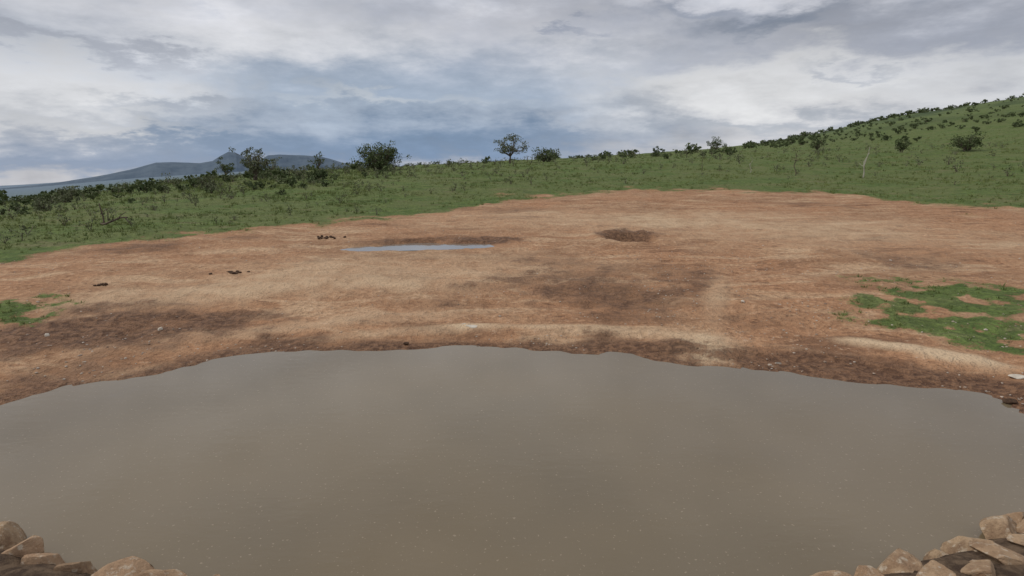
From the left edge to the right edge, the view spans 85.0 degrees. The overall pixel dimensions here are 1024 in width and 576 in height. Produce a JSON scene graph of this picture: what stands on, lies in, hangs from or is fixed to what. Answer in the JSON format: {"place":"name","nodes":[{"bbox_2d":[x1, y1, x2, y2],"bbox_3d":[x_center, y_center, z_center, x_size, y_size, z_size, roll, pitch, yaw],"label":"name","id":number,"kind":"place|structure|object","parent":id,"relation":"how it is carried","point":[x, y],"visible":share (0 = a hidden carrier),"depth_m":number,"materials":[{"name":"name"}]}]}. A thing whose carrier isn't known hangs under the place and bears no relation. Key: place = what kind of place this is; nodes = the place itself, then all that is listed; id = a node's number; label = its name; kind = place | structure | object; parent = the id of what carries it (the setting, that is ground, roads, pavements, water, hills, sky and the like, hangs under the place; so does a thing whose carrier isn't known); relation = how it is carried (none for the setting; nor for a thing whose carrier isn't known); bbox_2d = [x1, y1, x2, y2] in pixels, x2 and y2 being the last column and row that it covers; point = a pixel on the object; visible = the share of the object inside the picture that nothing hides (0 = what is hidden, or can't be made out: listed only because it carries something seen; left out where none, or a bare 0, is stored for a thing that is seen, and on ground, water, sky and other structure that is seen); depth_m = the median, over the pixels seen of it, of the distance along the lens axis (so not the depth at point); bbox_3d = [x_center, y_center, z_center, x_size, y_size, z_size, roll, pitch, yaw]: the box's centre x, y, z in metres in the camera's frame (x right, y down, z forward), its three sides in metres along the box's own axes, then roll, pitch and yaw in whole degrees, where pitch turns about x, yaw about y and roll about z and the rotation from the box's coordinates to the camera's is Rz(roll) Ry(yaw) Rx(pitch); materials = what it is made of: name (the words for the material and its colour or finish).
{"place":"outdoors","nodes":[
{"label":"outdoors","id":0,"kind":"place"},
{"bbox_2d":[0,152,360,189],"bbox_3d":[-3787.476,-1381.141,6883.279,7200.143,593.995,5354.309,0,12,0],"label":"mountain range","id":1,"kind":"structure","parent":0,"point":[174,168],"depth_m":6642.23,"materials":[{"name":"grey stone"}]},
{"bbox_2d":[0,345,1023,575],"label":"pond water","id":2,"kind":"structure","parent":0,"point":[463,460],"depth_m":6.60,"materials":[{"name":"brown liquid"}]},
{"bbox_2d":[0,97,1023,413],"bbox_3d":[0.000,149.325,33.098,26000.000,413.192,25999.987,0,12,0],"label":"ground","id":3,"kind":"structure","parent":0,"point":[318,293],"depth_m":16.95,"materials":[{"name":"soil"}]},
{"bbox_2d":[32,197,62,211],"bbox_3d":[-29.212,-5.202,35.191,1.732,1.150,1.507,-8,15,-31],"label":"bush","id":4,"kind":"object","parent":3,"relation":"on","point":[42,207],"visible":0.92,"depth_m":34.97,"materials":[{"name":"green plant"}]},
{"bbox_2d":[52,185,82,202],"bbox_3d":[-35.980,-7.546,45.208,1.811,1.570,2.665,-6,14,-25],"label":"bush","id":5,"kind":"object","parent":3,"relation":"on","point":[69,191],"visible":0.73,"depth_m":44.69,"materials":[{"name":"green plant"}]},
{"bbox_2d":[91,283,107,285],"bbox_3d":[-10.905,-0.085,14.752,0.396,0.091,0.280,-6,14,-27],"label":"dung pile","id":6,"kind":"object","parent":3,"relation":"on","point":[103,284],"visible":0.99,"depth_m":14.76,"materials":[{"name":"brown"}]},
{"bbox_2d":[98,203,128,224],"bbox_3d":[-18.462,-3.379,26.017,1.533,1.113,0.459,0,12,0],"label":"dead branch","id":7,"kind":"object","parent":3,"relation":"on","point":[112,220],"visible":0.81,"depth_m":26.04,"materials":[{"name":"grey wood"}]},
{"bbox_2d":[193,174,217,189],"bbox_3d":[-27.400,-9.376,49.892,2.040,1.602,1.992,0,12,0],"label":"bush","id":8,"kind":"object","parent":3,"relation":"on","point":[206,183],"visible":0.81,"depth_m":49.86,"materials":[{"name":"green plant"}]},
{"bbox_2d":[216,156,234,174],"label":"acacia tree","id":9,"kind":"object","parent":3,"relation":"on","point":[224,169],"visible":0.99,"depth_m":76.68,"materials":[{"name":"green plant"}]},
{"bbox_2d":[209,270,249,274],"bbox_3d":[-8.234,-0.442,16.271,1.082,0.104,0.450,-6,14,-26],"label":"dung pile","id":10,"kind":"object","parent":3,"relation":"on","point":[232,272],"visible":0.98,"depth_m":16.25,"materials":[{"name":"brown"}]},
{"bbox_2d":[229,147,272,179],"bbox_3d":[-29.902,-14.313,64.540,3.791,4.114,4.118,9,16,36],"label":"acacia tree","id":11,"kind":"object","parent":3,"relation":"on","point":[254,165],"visible":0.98,"depth_m":64.16,"materials":[{"name":"green plant"}]},
{"bbox_2d":[261,157,281,175],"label":"acacia tree","id":12,"kind":"object","parent":3,"relation":"on","point":[274,162],"visible":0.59,"depth_m":75.43,"materials":[{"name":"green plant"}]},
{"bbox_2d":[292,165,303,176],"bbox_3d":[-23.247,-12.415,60.586,1.315,1.863,1.366,0,12,0],"label":"bush","id":13,"kind":"object","parent":3,"relation":"on","point":[299,173],"visible":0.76,"depth_m":60.51,"materials":[{"name":"green plant"}]},
{"bbox_2d":[307,151,324,169],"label":"acacia tree","id":14,"kind":"object","parent":3,"relation":"on","point":[318,162],"visible":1,"depth_m":87.34,"materials":[{"name":"green plant"}]},
{"bbox_2d":[317,235,345,238],"bbox_3d":[-7.439,-2.085,22.926,1.203,0.141,0.755,0,12,0],"label":"dung pile","id":15,"kind":"object","parent":3,"relation":"on","point":[325,237],"visible":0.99,"depth_m":22.96,"materials":[{"name":"brown"}]},
{"bbox_2d":[349,140,411,170],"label":"bush","id":16,"kind":"object","parent":3,"relation":"on","point":[381,158],"visible":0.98,"depth_m":83.24,"materials":[{"name":"green plant"}]},
{"bbox_2d":[341,243,493,250],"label":"puddle water","id":17,"kind":"structure","parent":3,"relation":"on","point":[416,246],"depth_m":21.28,"materials":[{"name":"grey liquid"}]},
{"bbox_2d":[493,133,529,162],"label":"acacia tree","id":18,"kind":"object","parent":3,"relation":"on","point":[506,149],"visible":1,"depth_m":108.60,"materials":[{"name":"green plant"}]},
{"bbox_2d":[0,512,1023,575],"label":"rocks","id":19,"kind":"structure","parent":3,"relation":"on","point":[998,550],"depth_m":4.81,"materials":[{"name":"brown stone"}]},
{"bbox_2d":[0,131,1023,343],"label":"grass","id":20,"kind":"structure","parent":3,"relation":"on","point":[286,186],"depth_m":47.20,"materials":[{"name":"green plant"}]},
{"bbox_2d":[0,94,1023,214],"bbox_3d":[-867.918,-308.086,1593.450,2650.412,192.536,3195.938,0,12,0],"label":"bush thicket","id":21,"kind":"object","parent":3,"relation":"on","point":[314,173],"visible":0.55,"depth_m":110.86,"materials":[{"name":"green plant"}]},
{"bbox_2d":[0,141,1023,242],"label":"shrubs","id":22,"kind":"object","parent":3,"relation":"on","point":[333,167],"visible":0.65,"depth_m":61.68,"materials":[{"name":"green plant"}]},
{"bbox_2d":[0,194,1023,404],"bbox_3d":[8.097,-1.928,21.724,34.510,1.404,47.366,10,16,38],"label":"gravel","id":23,"kind":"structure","parent":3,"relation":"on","point":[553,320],"depth_m":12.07,"materials":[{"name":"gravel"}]},
{"bbox_2d":[531,147,560,161],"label":"bush","id":24,"kind":"object","parent":3,"relation":"on","point":[550,153],"visible":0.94,"depth_m":105.79,"materials":[{"name":"green plant"}]},
{"bbox_2d":[650,146,664,155],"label":"bush","id":25,"kind":"object","parent":3,"relation":"on","point":[655,152],"visible":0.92,"depth_m":122.37,"materials":[{"name":"green plant"}]},
{"bbox_2d":[706,136,726,149],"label":"acacia tree","id":26,"kind":"object","parent":3,"relation":"on","point":[714,143],"visible":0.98,"depth_m":136.59,"materials":[{"name":"green plant"}]},
{"bbox_2d":[791,152,803,175],"bbox_3d":[30.325,-13.269,59.490,1.373,2.798,0.571,2,13,9],"label":"dead tree","id":27,"kind":"object","parent":3,"relation":"on","point":[797,160],"visible":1,"depth_m":59.41,"materials":[{"name":"grey wood"}]},
{"bbox_2d":[809,136,827,149],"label":"bush","id":28,"kind":"object","parent":3,"relation":"on","point":[817,143],"visible":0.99,"depth_m":128.24,"materials":[{"name":"green plant"}]},
{"bbox_2d":[859,147,869,176],"bbox_3d":[34.736,-12.296,55.048,0.880,3.111,0.676,5,13,21],"label":"dead tree","id":29,"kind":"object","parent":3,"relation":"on","point":[864,164],"visible":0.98,"depth_m":54.96,"materials":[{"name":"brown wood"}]},
{"bbox_2d":[895,137,911,152],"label":"bush","id":30,"kind":"object","parent":3,"relation":"on","point":[901,145],"visible":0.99,"depth_m":94.84,"materials":[{"name":"green plant"}]},
{"bbox_2d":[947,131,986,150],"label":"bush","id":31,"kind":"object","parent":3,"relation":"on","point":[958,142],"visible":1,"depth_m":89.81,"materials":[{"name":"green plant"}]},
{"bbox_2d":[1002,398,1017,403],"bbox_3d":[7.471,1.699,8.372,0.196,0.094,0.130,0,12,0],"label":"rock","id":32,"kind":"object","parent":3,"relation":"on","point":[1010,401],"visible":1,"depth_m":8.34,"materials":[{"name":"brown stone"}]},
{"bbox_2d":[1008,374,1023,378],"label":"pale rock","id":33,"kind":"object","parent":3,"relation":"on","point":[1017,376],"visible":1,"depth_m":9.12,"materials":[{"name":"stone"}]},
{"bbox_2d":[0,0,1023,185],"label":"sky","id":34,"kind":"structure","parent":0,"point":[89,88],"materials":[{"name":"grey"}]}
]}

